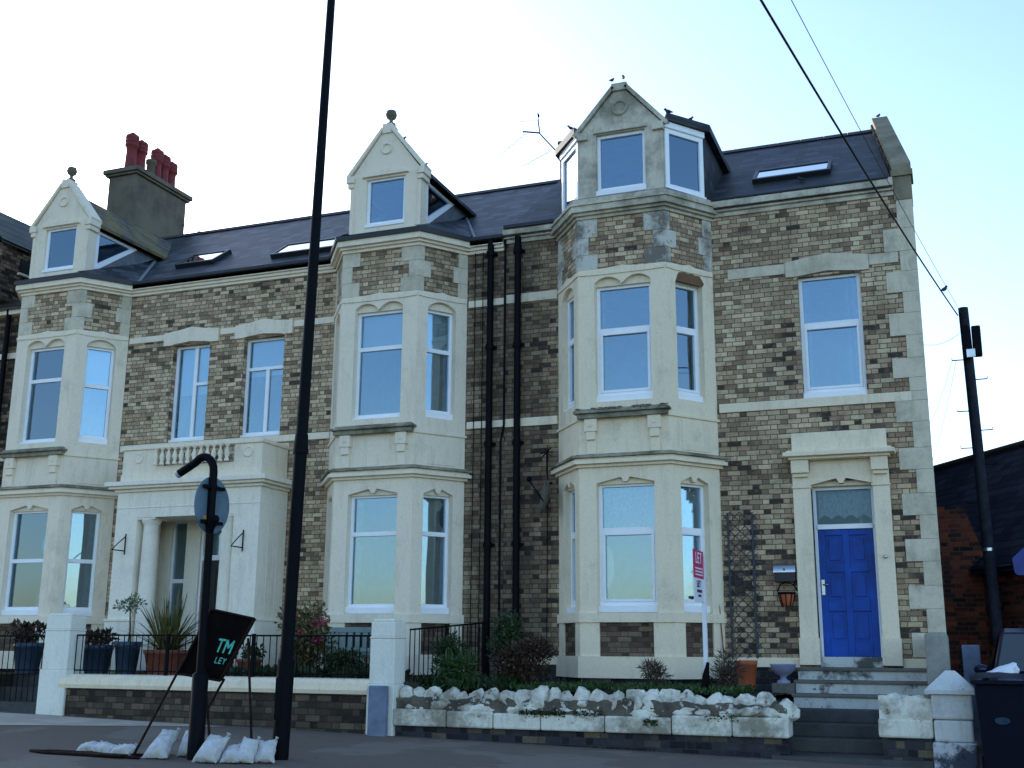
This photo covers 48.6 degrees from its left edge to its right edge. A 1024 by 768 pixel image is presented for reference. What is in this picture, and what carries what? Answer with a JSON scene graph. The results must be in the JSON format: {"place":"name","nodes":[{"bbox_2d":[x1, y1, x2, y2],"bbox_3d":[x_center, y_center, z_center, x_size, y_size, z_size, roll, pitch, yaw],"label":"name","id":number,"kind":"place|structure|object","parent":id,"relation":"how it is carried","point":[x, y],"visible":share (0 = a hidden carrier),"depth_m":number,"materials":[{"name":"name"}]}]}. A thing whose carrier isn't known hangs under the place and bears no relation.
{"place":"outdoors","nodes":[
{"label":"outdoors","id":0,"kind":"place"},
{"bbox_2d":[0,699,36,712],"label":"entrance path","id":1,"kind":"structure","parent":0,"point":[24,706],"depth_m":19.78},
{"bbox_2d":[0,686,37,699],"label":"entrance path","id":2,"kind":"structure","parent":0,"point":[18,692],"depth_m":20.57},
{"bbox_2d":[0,672,38,686],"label":"garden","id":3,"kind":"object","parent":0,"point":[3,679],"depth_m":21.09,"materials":[{"name":"soil"}]},
{"bbox_2d":[0,212,32,486],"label":"terraced house","id":4,"kind":"structure","parent":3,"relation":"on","point":[16,241],"depth_m":25.74,"materials":[{"name":"brick"}]},
{"bbox_2d":[17,259,30,277],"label":"window","id":5,"kind":"structure","parent":4,"relation":"in","point":[24,269],"depth_m":26.20,"materials":[{"name":"glass"}]},
{"bbox_2d":[13,674,38,686],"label":"entrance path","id":6,"kind":"structure","parent":0,"point":[25,680],"depth_m":21.05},
{"bbox_2d":[9,618,46,672],"bbox_3d":[-9.054,4.887,21.219,0.672,1.003,0.727,-5,-14,20],"label":"potted plant","id":7,"kind":"object","parent":6,"relation":"on","point":[28,624],"visible":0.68,"depth_m":21.06,"materials":[{"name":"blue plant"}]},
{"bbox_2d":[0,712,210,725],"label":"crossover","id":8,"kind":"object","parent":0,"point":[17,719],"visible":1,"depth_m":18.21,"materials":[{"name":"concrete"}]},
{"bbox_2d":[138,674,445,691],"bbox_3d":[-4.200,5.629,19.760,6.900,1.000,2.620,-5,-14,20],"label":"garden","id":9,"kind":"object","parent":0,"point":[413,685],"visible":0.07,"depth_m":17.54,"materials":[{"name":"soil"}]},
{"bbox_2d":[82,626,120,673],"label":"potted plant","id":10,"kind":"object","parent":9,"relation":"on","point":[102,651],"visible":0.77,"depth_m":20.42,"materials":[{"name":"blue plant"}]},
{"bbox_2d":[112,592,147,673],"bbox_3d":[-6.918,4.486,20.474,0.612,1.474,0.515,-5,-14,20],"label":"potted tree","id":11,"kind":"object","parent":9,"relation":"on","point":[126,648],"visible":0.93,"depth_m":20.26,"materials":[{"name":"ceramic"}]},
{"bbox_2d":[101,586,199,674],"bbox_3d":[-6.135,4.393,20.274,2.377,1.573,2.157,-5,-14,20],"label":"potted plant","id":12,"kind":"object","parent":9,"relation":"on","point":[164,622],"visible":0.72,"depth_m":19.89,"materials":[{"name":"green plant"}]},
{"bbox_2d":[236,643,267,667],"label":"potted plant","id":13,"kind":"object","parent":9,"relation":"on","point":[245,660],"visible":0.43,"depth_m":19.30,"materials":[{"name":"green plant"}]},
{"bbox_2d":[0,109,559,678],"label":"terraced house","id":14,"kind":"structure","parent":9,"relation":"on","point":[156,349],"depth_m":22.75,"materials":[{"name":"beige stone"}]},
{"bbox_2d":[1,511,47,615],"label":"window","id":15,"kind":"structure","parent":14,"relation":"in","point":[29,528],"depth_m":23.20,"materials":[{"name":"white plastic"}]},
{"bbox_2d":[19,347,63,443],"bbox_3d":[-9.820,0.246,23.957,1.020,2.082,0.210,-5,-14,20],"label":"window","id":16,"kind":"structure","parent":14,"relation":"in","point":[41,414],"depth_m":24.00,"materials":[{"name":"glass"}]},
{"bbox_2d":[41,226,76,272],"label":"window","id":17,"kind":"structure","parent":14,"relation":"in","point":[60,250],"depth_m":24.75,"materials":[{"name":"glass"}]},
{"bbox_2d":[62,511,99,615],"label":"window","id":18,"kind":"structure","parent":14,"relation":"in","point":[90,561],"depth_m":23.24,"materials":[{"name":"white plastic"}]},
{"bbox_2d":[78,346,114,444],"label":"window","id":19,"kind":"structure","parent":14,"relation":"in","point":[98,373],"depth_m":24.09,"materials":[{"name":"glass"}]},
{"bbox_2d":[112,534,125,554],"bbox_3d":[-7.590,3.081,21.922,0.024,0.400,0.348,-6,-14,24],"label":"hanging bracket","id":20,"kind":"object","parent":14,"relation":"attached to","point":[119,542],"visible":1,"depth_m":21.99,"materials":[{"name":"metal"}]},
{"bbox_2d":[169,521,187,631],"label":"window","id":21,"kind":"structure","parent":14,"relation":"in","point":[172,580],"depth_m":22.94,"materials":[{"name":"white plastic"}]},
{"bbox_2d":[168,344,209,442],"bbox_3d":[-6.645,0.205,23.664,0.940,2.072,0.210,-5,-14,20],"label":"window","id":22,"kind":"structure","parent":14,"relation":"in","point":[194,365],"depth_m":23.82,"materials":[{"name":"glass"}]},
{"bbox_2d":[175,249,231,268],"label":"roof window","id":23,"kind":"structure","parent":14,"relation":"in","point":[207,258],"depth_m":25.22,"materials":[{"name":"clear glass"}]},
{"bbox_2d":[198,560,218,629],"bbox_3d":[-5.847,4.455,22.364,0.740,1.950,0.110,-5,-14,20],"label":"front door","id":24,"kind":"structure","parent":14,"relation":"in","point":[215,563],"depth_m":22.50,"materials":[{"name":"wood"}]},
{"bbox_2d":[231,530,243,550],"bbox_3d":[-5.078,2.879,20.982,0.024,0.400,0.348,-6,-14,24],"label":"hanging bracket","id":25,"kind":"object","parent":14,"relation":"attached to","point":[242,533],"visible":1,"depth_m":21.08,"materials":[{"name":"metal"}]},
{"bbox_2d":[240,337,284,437],"bbox_3d":[-4.992,0.072,23.046,0.980,2.072,0.210,-5,-14,20],"label":"window","id":26,"kind":"structure","parent":14,"relation":"in","point":[267,354],"depth_m":23.22,"materials":[{"name":"white plastic"}]},
{"bbox_2d":[270,237,335,258],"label":"roof window","id":27,"kind":"structure","parent":14,"relation":"in","point":[299,248],"depth_m":24.04,"materials":[{"name":"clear glass"}]},
{"bbox_2d":[345,495,396,613],"bbox_3d":[-2.452,3.060,20.435,1.020,2.127,0.289,-5,-14,20],"label":"window","id":28,"kind":"structure","parent":14,"relation":"in","point":[351,608],"depth_m":20.53,"materials":[{"name":"white plastic"}]},
{"bbox_2d":[353,310,402,419],"bbox_3d":[-2.442,-0.348,21.196,1.020,2.082,0.210,-5,-14,20],"label":"window","id":29,"kind":"structure","parent":14,"relation":"in","point":[382,331],"depth_m":21.40,"materials":[{"name":"white plastic"}]},
{"bbox_2d":[364,175,405,228],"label":"window","id":30,"kind":"structure","parent":14,"relation":"in","point":[369,201],"depth_m":21.96,"materials":[{"name":"white plastic"}]},
{"bbox_2d":[421,495,448,614],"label":"window","id":31,"kind":"structure","parent":14,"relation":"in","point":[436,607],"depth_m":20.52,"materials":[{"name":"white plastic"}]},
{"bbox_2d":[425,310,452,419],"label":"window","id":32,"kind":"structure","parent":14,"relation":"in","point":[439,323],"depth_m":21.33,"materials":[{"name":"white plastic"}]},
{"bbox_2d":[274,600,341,669],"bbox_3d":[-3.423,4.249,18.925,1.177,1.287,0.745,-5,-14,20],"label":"flowering shrub","id":33,"kind":"object","parent":9,"relation":"on","point":[308,626],"visible":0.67,"depth_m":18.79,"materials":[{"name":"green plant"}]},
{"bbox_2d":[225,664,412,679],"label":"garden plants","id":34,"kind":"object","parent":9,"relation":"on","point":[305,670],"visible":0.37,"depth_m":18.56,"materials":[{"name":"green plant"}]},
{"bbox_2d":[314,647,369,672],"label":"shrub","id":35,"kind":"object","parent":9,"relation":"on","point":[341,660],"visible":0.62,"depth_m":18.42,"materials":[{"name":"green plant"}]},
{"bbox_2d":[314,627,371,667],"bbox_3d":[-2.922,4.645,19.667,1.000,0.850,0.460,-5,-14,20],"label":"garden bench","id":36,"kind":"object","parent":9,"relation":"on","point":[357,630],"visible":0.51,"depth_m":19.87,"materials":[{"name":"grey paint"}]},
{"bbox_2d":[0,711,903,767],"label":"pavement","id":37,"kind":"structure","parent":0,"point":[315,749],"depth_m":14.82,"materials":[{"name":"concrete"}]},
{"bbox_2d":[35,613,86,715],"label":"gate pillar","id":38,"kind":"structure","parent":37,"relation":"on","point":[62,630],"depth_m":19.63,"materials":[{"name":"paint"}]},
{"bbox_2d":[0,630,44,701],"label":"iron gate","id":39,"kind":"structure","parent":38,"relation":"attached to","point":[21,636],"depth_m":20.06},
{"bbox_2d":[29,749,143,758],"bbox_3d":[-5.175,4.505,13.835,1.609,0.062,0.382,-4,-14,18],"label":"fallen sign frame","id":40,"kind":"object","parent":37,"relation":"on","point":[83,753],"visible":0.86,"depth_m":13.73,"materials":[{"name":"metal"}]},
{"bbox_2d":[110,743,137,755],"bbox_3d":[-4.710,4.439,13.777,0.359,0.155,0.205,-7,-15,30],"label":"sandbag","id":41,"kind":"object","parent":40,"relation":"on","point":[128,749],"visible":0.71,"depth_m":13.71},
{"bbox_2d":[76,740,102,750],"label":"sandbag","id":42,"kind":"object","parent":37,"relation":"on","point":[87,746],"visible":0.62,"depth_m":14.01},
{"bbox_2d":[92,741,120,752],"bbox_3d":[-4.983,4.471,13.937,0.363,0.151,0.214,-8,-16,32],"label":"sandbag","id":43,"kind":"object","parent":37,"relation":"on","point":[105,747],"visible":0.58,"depth_m":13.87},
{"bbox_2d":[141,732,178,758],"bbox_3d":[-4.243,4.369,13.722,0.334,0.294,0.341,-2,-13,11],"label":"sandbag","id":44,"kind":"object","parent":37,"relation":"on","point":[160,746],"visible":1,"depth_m":13.61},
{"bbox_2d":[159,727,180,753],"bbox_3d":[-4.316,4.439,14.113,0.312,0.315,0.307,-5,-14,20],"label":"sandbag","id":45,"kind":"object","parent":37,"relation":"on","point":[166,732],"visible":0.3,"depth_m":14.18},
{"bbox_2d":[176,730,187,756],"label":"sandbag","id":46,"kind":"object","parent":37,"relation":"on","point":[182,750],"visible":0.33,"depth_m":13.84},
{"bbox_2d":[132,608,255,762],"bbox_3d":[-3.805,3.682,13.993,1.427,1.822,0.731,-5,-14,20],"label":"temporary sign","id":47,"kind":"object","parent":37,"relation":"on","point":[227,632],"visible":0.87,"depth_m":14.28,"materials":[{"name":"metal"}]},
{"bbox_2d":[174,453,228,759],"bbox_3d":[-3.949,2.770,14.089,0.714,3.881,0.582,4,-14,-15],"label":"sign post","id":48,"kind":"object","parent":37,"relation":"on","point":[211,505],"visible":1,"depth_m":14.12,"materials":[{"name":"metal"}]},
{"bbox_2d":[192,732,230,762],"bbox_3d":[-3.546,4.295,13.408,0.337,0.337,0.328,-5,-14,20],"label":"sandbag","id":49,"kind":"object","parent":37,"relation":"on","point":[212,748],"visible":1,"depth_m":13.32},
{"bbox_2d":[58,673,369,733],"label":"garden wall","id":50,"kind":"structure","parent":37,"relation":"on","point":[330,704],"depth_m":18.24,"materials":[{"name":"brick"}]},
{"bbox_2d":[74,633,370,678],"bbox_3d":[-4.859,4.481,18.674,5.815,0.730,0.070,-5,-14,20],"label":"railing","id":51,"kind":"object","parent":50,"relation":"on","point":[253,644],"visible":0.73,"depth_m":18.51,"materials":[{"name":"metal"}]},
{"bbox_2d":[219,740,242,762],"bbox_3d":[-3.293,4.345,13.409,0.256,0.248,0.270,-2,-13,11],"label":"sandbag","id":52,"kind":"object","parent":37,"relation":"on","point":[229,755],"visible":0.93,"depth_m":13.31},
{"bbox_2d":[234,736,260,763],"bbox_3d":[-3.135,4.318,13.397,0.281,0.308,0.236,-5,-14,20],"label":"sandbag","id":53,"kind":"object","parent":37,"relation":"on","point":[247,750],"visible":1,"depth_m":13.35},
{"bbox_2d":[254,736,278,762],"bbox_3d":[-2.923,4.349,13.502,0.283,0.293,0.260,-1,-13,5],"label":"sandbag","id":54,"kind":"object","parent":37,"relation":"on","point":[266,751],"visible":0.99,"depth_m":13.44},
{"bbox_2d":[272,0,334,759],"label":"lamp post","id":55,"kind":"object","parent":37,"relation":"on","point":[283,696],"visible":0.95,"depth_m":14.62,"materials":[{"name":"metal"}]},
{"bbox_2d":[274,678,281,719],"bbox_3d":[-2.869,3.856,13.910,0.080,0.500,0.017,-5,-14,20],"label":"access door","id":56,"kind":"structure","parent":55,"relation":"in","point":[278,680],"depth_m":13.90,"materials":[{"name":"metal"}]},
{"bbox_2d":[367,685,388,736],"bbox_3d":[-2.025,4.971,17.130,0.300,0.810,0.110,-5,-14,20],"label":"utility cabinet","id":57,"kind":"object","parent":37,"relation":"on","point":[377,724],"visible":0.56,"depth_m":17.09,"materials":[{"name":"grey plastic"}]},
{"bbox_2d":[365,619,406,735],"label":"gate pillar","id":58,"kind":"structure","parent":37,"relation":"on","point":[387,653],"depth_m":17.44,"materials":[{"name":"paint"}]},
{"bbox_2d":[393,685,799,758],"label":"rubble wall","id":59,"kind":"structure","parent":37,"relation":"on","point":[762,727],"depth_m":16.00,"materials":[{"name":"stone"}]},
{"bbox_2d":[519,707,738,726],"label":"wall weeds","id":60,"kind":"object","parent":59,"relation":"attached to","point":[652,722],"depth_m":16.11,"materials":[{"name":"green plant"}]},
{"bbox_2d":[924,670,978,767],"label":"gate pier","id":61,"kind":"structure","parent":37,"relation":"on","point":[952,692],"depth_m":14.39,"materials":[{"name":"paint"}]},
{"bbox_2d":[969,672,1023,767],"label":"wheelie bin","id":62,"kind":"object","parent":37,"relation":"on","point":[1000,707],"visible":1,"depth_m":13.82,"materials":[{"name":"plastic"}]},
{"bbox_2d":[988,662,1019,677],"bbox_3d":[6.065,3.587,14.243,0.565,0.190,0.384,-5,-14,20],"label":"refuse bag","id":63,"kind":"object","parent":62,"relation":"on","point":[1012,667],"visible":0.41,"depth_m":14.10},
{"bbox_2d":[0,0,1023,464],"label":"sky","id":64,"kind":"structure","parent":0,"point":[229,91],"materials":[{"name":"white"}]},
{"bbox_2d":[441,688,785,696],"bbox_3d":[1.534,4.774,17.698,5.380,0.026,2.640,-5,-14,20],"label":"garden","id":65,"kind":"object","parent":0,"point":[756,693],"visible":0.13,"depth_m":17.07,"materials":[{"name":"plant"}]},
{"bbox_2d":[408,621,487,681],"bbox_3d":[-1.014,4.454,18.654,0.069,1.137,2.345,-7,-15,29],"label":"railing","id":66,"kind":"object","parent":65,"relation":"on","point":[483,623],"visible":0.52,"depth_m":18.80,"materials":[{"name":"metal"}]},
{"bbox_2d":[429,630,474,676],"bbox_3d":[-0.959,4.397,18.127,0.788,0.910,0.652,-5,-14,20],"label":"shrub","id":67,"kind":"object","parent":65,"relation":"on","point":[449,643],"visible":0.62,"depth_m":18.09,"materials":[{"name":"green plant"}]},
{"bbox_2d":[429,648,480,689],"bbox_3d":[-0.885,4.473,17.591,0.898,0.757,0.664,-5,-14,20],"label":"shrub","id":68,"kind":"object","parent":65,"relation":"on","point":[452,671],"visible":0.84,"depth_m":17.56,"materials":[{"name":"green plant"}]},
{"bbox_2d":[410,672,541,689],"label":"garden weeds","id":69,"kind":"object","parent":65,"relation":"on","point":[480,680],"visible":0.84,"depth_m":17.37,"materials":[{"name":"green plant"}]},
{"bbox_2d":[485,608,526,674],"bbox_3d":[-0.063,4.343,18.822,0.694,1.342,0.706,-5,-14,20],"label":"shrub","id":70,"kind":"object","parent":65,"relation":"on","point":[509,631],"visible":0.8,"depth_m":18.80,"materials":[{"name":"green plant"}]},
{"bbox_2d":[488,633,558,685],"bbox_3d":[0.157,4.284,17.558,1.112,0.885,0.750,-5,-14,20],"label":"shrub","id":71,"kind":"object","parent":65,"relation":"on","point":[536,648],"visible":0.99,"depth_m":17.50,"materials":[{"name":"green plant"}]},
{"bbox_2d":[425,680,754,694],"bbox_3d":[1.174,4.583,17.315,4.900,0.195,1.637,-5,-14,20],"label":"garden greenery","id":72,"kind":"object","parent":65,"relation":"on","point":[739,688],"visible":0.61,"depth_m":16.77,"materials":[{"name":"green plant"}]},
{"bbox_2d":[635,655,674,685],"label":"dry shrub","id":73,"kind":"object","parent":65,"relation":"on","point":[652,673],"visible":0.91,"depth_m":16.85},
{"bbox_2d":[693,549,711,695],"bbox_3d":[2.687,3.406,16.187,0.184,2.048,0.650,-5,-14,20],"label":"letting sign","id":74,"kind":"object","parent":65,"relation":"on","point":[699,576],"visible":0.99,"depth_m":16.33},
{"bbox_2d":[701,647,748,686],"bbox_3d":[3.115,4.188,16.630,0.703,0.695,0.649,-12,-18,43],"label":"dry shrub","id":75,"kind":"object","parent":65,"relation":"on","point":[726,670],"visible":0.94,"depth_m":16.58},
{"bbox_2d":[736,660,757,688],"bbox_3d":[3.599,4.451,17.391,0.343,0.420,0.343,-5,-14,20],"label":"plant pot","id":76,"kind":"object","parent":65,"relation":"on","point":[750,675],"visible":0.73,"depth_m":17.27,"materials":[{"name":"orange ceramic"}]},
{"bbox_2d":[770,664,795,694],"bbox_3d":[4.112,4.468,17.186,0.400,0.440,0.400,-5,-14,20],"label":"stone urn","id":77,"kind":"object","parent":65,"relation":"on","point":[783,684],"visible":0.94,"depth_m":17.07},
{"bbox_2d":[442,691,793,702],"bbox_3d":[1.538,5.276,17.599,5.360,0.880,2.600,-5,-14,20],"label":"garden","id":78,"kind":"object","parent":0,"point":[779,698],"depth_m":17.50,"materials":[{"name":"plant"}]},
{"bbox_2d":[772,751,933,767],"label":"path","id":79,"kind":"structure","parent":0,"point":[862,759],"depth_m":14.80,"materials":[{"name":"concrete"}]},
{"bbox_2d":[497,81,945,754],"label":"terraced house","id":80,"kind":"structure","parent":79,"relation":"on","point":[751,317],"depth_m":19.18,"materials":[{"name":"beige brick"}]},
{"bbox_2d":[497,113,554,170],"bbox_3d":[0.387,-5.355,25.145,1.422,1.384,0.418,-2,-13,10],"label":"tv aerial","id":81,"kind":"object","parent":80,"relation":"attached to","point":[537,115],"visible":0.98,"depth_m":25.19,"materials":[{"name":"metal"}]},
{"bbox_2d":[526,476,551,513],"bbox_3d":[0.506,1.964,19.945,0.412,0.655,0.509,-5,-14,20],"label":"satellite dish","id":82,"kind":"object","parent":80,"relation":"attached to","point":[544,497],"visible":1,"depth_m":19.86,"materials":[{"name":"metal"}]},
{"bbox_2d":[540,447,552,474],"bbox_3d":[0.609,1.371,20.154,0.215,0.497,0.250,2,-13,-8],"label":"wall hook","id":83,"kind":"object","parent":80,"relation":"attached to","point":[547,452],"depth_m":20.11,"materials":[{"name":"metal"}]},
{"bbox_2d":[565,297,573,410],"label":"window","id":84,"kind":"structure","parent":80,"relation":"in","point":[571,303],"depth_m":20.39,"materials":[{"name":"white plastic"}]},
{"bbox_2d":[562,142,578,211],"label":"window","id":85,"kind":"structure","parent":80,"relation":"in","point":[570,163],"depth_m":21.05,"materials":[{"name":"glass"}]},
{"bbox_2d":[567,490,574,613],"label":"window","id":86,"kind":"structure","parent":80,"relation":"in","point":[570,610],"depth_m":19.59,"materials":[{"name":"white plastic"}]},
{"bbox_2d":[606,546,613,598],"bbox_3d":[1.610,3.212,18.952,0.231,1.018,0.120,-5,-14,20],"label":"curtain","id":87,"kind":"object","parent":80,"relation":"in","point":[610,564],"visible":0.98,"depth_m":18.91,"materials":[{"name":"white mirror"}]},
{"bbox_2d":[574,402,667,410],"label":"ledge moss","id":88,"kind":"object","parent":80,"relation":"on","point":[661,403],"visible":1,"depth_m":19.04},
{"bbox_2d":[596,130,645,195],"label":"window","id":89,"kind":"structure","parent":80,"relation":"in","point":[642,186],"depth_m":20.29,"materials":[{"name":"white plastic"}]},
{"bbox_2d":[597,283,652,401],"bbox_3d":[1.971,-0.694,19.587,1.020,2.082,0.289,-5,-14,20],"label":"window","id":90,"kind":"structure","parent":80,"relation":"in","point":[604,395],"depth_m":19.56,"materials":[{"name":"white plastic"}]},
{"bbox_2d":[599,483,657,612],"bbox_3d":[1.947,2.706,18.790,1.020,2.127,0.289,-5,-14,20],"label":"window","id":91,"kind":"structure","parent":80,"relation":"in","point":[629,509],"depth_m":18.92,"materials":[{"name":"white plastic"}]},
{"bbox_2d":[663,128,704,196],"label":"window","id":92,"kind":"structure","parent":80,"relation":"in","point":[683,153],"depth_m":20.26,"materials":[{"name":"glass"}]},
{"bbox_2d":[675,284,702,401],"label":"window","id":93,"kind":"structure","parent":80,"relation":"in","point":[686,297],"depth_m":19.57,"materials":[{"name":"white plastic"}]},
{"bbox_2d":[681,484,709,612],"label":"window","id":94,"kind":"structure","parent":80,"relation":"in","point":[692,497],"depth_m":18.82,"materials":[{"name":"white plastic"}]},
{"bbox_2d":[723,511,762,657],"bbox_3d":[3.773,3.276,18.597,0.569,2.369,0.037,-5,-14,20],"label":"trellis","id":95,"kind":"object","parent":80,"relation":"attached to","point":[754,588],"visible":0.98,"depth_m":18.58,"materials":[{"name":"wood"}]},
{"bbox_2d":[773,563,795,581],"bbox_3d":[4.413,3.051,18.366,0.350,0.302,0.150,-5,-14,20],"label":"post box","id":96,"kind":"object","parent":80,"relation":"attached to","point":[783,572],"visible":1,"depth_m":18.32,"materials":[{"name":"metal"}]},
{"bbox_2d":[777,581,797,606],"bbox_3d":[4.408,3.370,18.210,0.340,0.413,0.290,-5,-14,20],"label":"wall basket","id":97,"kind":"object","parent":80,"relation":"attached to","point":[786,599],"depth_m":18.12,"materials":[{"name":"orange ceramic"}]},
{"bbox_2d":[752,160,832,184],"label":"roof window","id":98,"kind":"structure","parent":80,"relation":"in","point":[819,168],"depth_m":20.90,"materials":[{"name":"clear glass"}]},
{"bbox_2d":[798,273,866,397],"bbox_3d":[5.408,-0.798,19.151,1.040,2.132,0.289,-5,-14,20],"label":"window","id":99,"kind":"structure","parent":80,"relation":"in","point":[810,391],"depth_m":19.12,"materials":[{"name":"white plastic"}]},
{"bbox_2d":[818,528,880,656],"bbox_3d":[5.399,3.339,18.191,0.870,2.015,0.140,-5,-14,20],"label":"front door","id":100,"kind":"structure","parent":80,"relation":"in","point":[849,599],"depth_m":18.19,"materials":[{"name":"blue paint"}]},
{"bbox_2d":[878,693,934,763],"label":"gate wall","id":101,"kind":"structure","parent":79,"relation":"on","point":[906,726],"depth_m":14.61,"materials":[{"name":"stone"}]},
{"bbox_2d":[924,633,950,737],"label":"side wall","id":102,"kind":"structure","parent":79,"relation":"on","point":[937,651],"depth_m":15.16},
{"bbox_2d":[978,746,982,767],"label":"driveway","id":103,"kind":"structure","parent":0,"point":[980,753],"depth_m":15.85,"materials":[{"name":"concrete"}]},
{"bbox_2d":[937,507,989,679],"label":"brick wall","id":104,"kind":"structure","parent":103,"relation":"on","point":[961,553],"depth_m":20.39,"materials":[{"name":"brick"}]},
{"bbox_2d":[961,645,981,745],"bbox_3d":[6.779,4.554,16.639,0.250,1.420,0.250,-5,-14,20],"label":"meter box","id":105,"kind":"object","parent":103,"relation":"on","point":[971,658],"visible":0.49,"depth_m":16.62,"materials":[{"name":"grey plastic"}]},
{"bbox_2d":[951,307,1002,648],"bbox_3d":[7.996,2.273,19.252,0.589,7.473,0.315,-5,-14,20],"label":"telegraph pole","id":106,"kind":"object","parent":103,"relation":"on","point":[969,352],"visible":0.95,"depth_m":19.43,"materials":[{"name":"brown wood"}]},
{"bbox_2d":[760,0,957,315],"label":"overhead cable","id":107,"kind":"object","parent":106,"relation":"attached to","point":[813,87],"visible":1,"depth_m":12.55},
{"bbox_2d":[791,0,963,316],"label":"overhead cable","id":108,"kind":"object","parent":106,"relation":"attached to","point":[866,142],"visible":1,"depth_m":12.25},
{"bbox_2d":[933,440,1023,656],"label":"outbuilding","id":109,"kind":"structure","parent":103,"relation":"on","point":[955,484],"depth_m":21.60,"materials":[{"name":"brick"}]},
{"bbox_2d":[974,628,1023,680],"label":"parked car","id":110,"kind":"object","parent":103,"relation":"on","point":[1008,647],"visible":0.18,"depth_m":15.80,"materials":[{"name":"blue paint"}]},
{"bbox_2d":[1012,548,1023,574],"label":"blue board","id":111,"kind":"object","parent":103,"relation":"on","point":[1018,560],"visible":1,"depth_m":18.33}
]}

